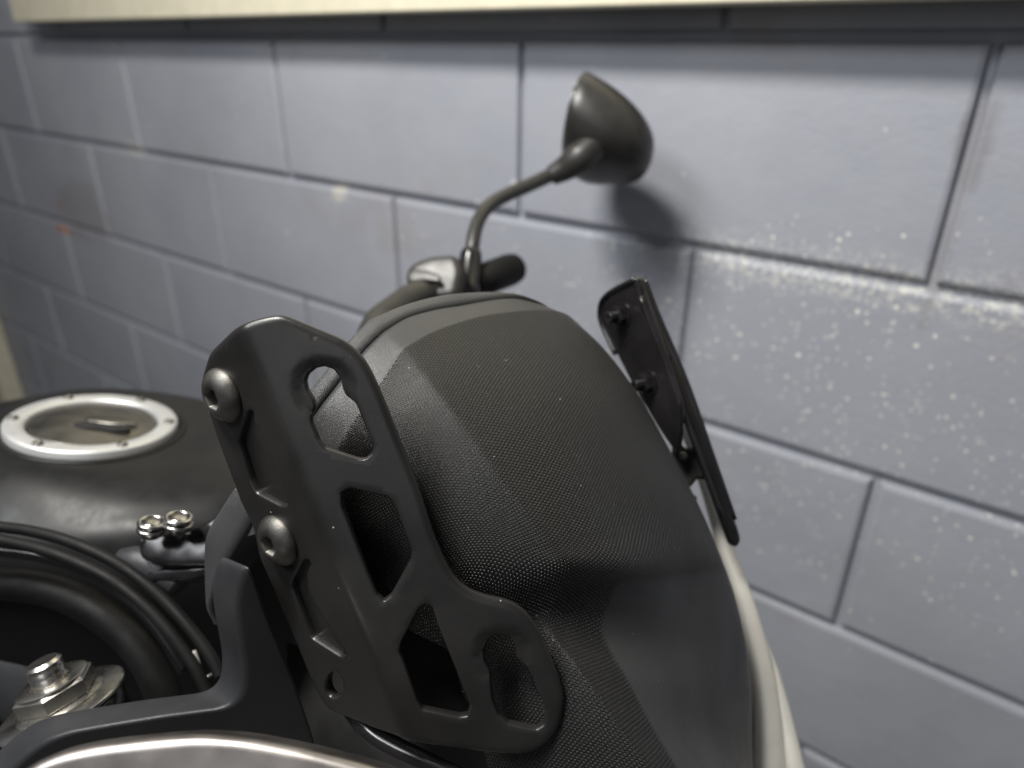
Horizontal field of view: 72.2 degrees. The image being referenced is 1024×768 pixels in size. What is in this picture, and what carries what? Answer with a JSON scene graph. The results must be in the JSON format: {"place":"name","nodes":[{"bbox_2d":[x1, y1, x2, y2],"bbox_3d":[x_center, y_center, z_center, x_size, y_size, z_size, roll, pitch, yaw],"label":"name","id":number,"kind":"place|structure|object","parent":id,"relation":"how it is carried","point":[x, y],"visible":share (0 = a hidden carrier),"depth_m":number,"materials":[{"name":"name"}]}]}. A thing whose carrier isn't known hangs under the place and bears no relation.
{"place":"outdoors","nodes":[
{"label":"outdoors","id":0,"kind":"place"},
{"label":"ground","id":1,"kind":"structure","parent":0,"visible":0},
{"bbox_2d":[0,322,24,401],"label":"post","id":2,"kind":"object","parent":1,"relation":"on","point":[10,387],"depth_m":2.27,"materials":[{"name":"beige paint"}]},
{"bbox_2d":[0,72,804,767],"bbox_3d":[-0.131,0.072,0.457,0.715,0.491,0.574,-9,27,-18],"label":"motorcycle","id":3,"kind":"object","parent":1,"relation":"on","point":[444,512],"visible":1,"depth_m":0.29,"materials":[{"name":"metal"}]},
{"bbox_2d":[0,0,1023,767],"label":"block wall","id":4,"kind":"structure","parent":1,"relation":"on","point":[808,226],"depth_m":0.77,"materials":[{"name":"grey paint"}]},
{"bbox_2d":[9,0,986,22],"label":"board","id":5,"kind":"object","parent":4,"relation":"attached to","point":[43,11],"visible":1,"depth_m":0.89,"materials":[{"name":"beige paint"}]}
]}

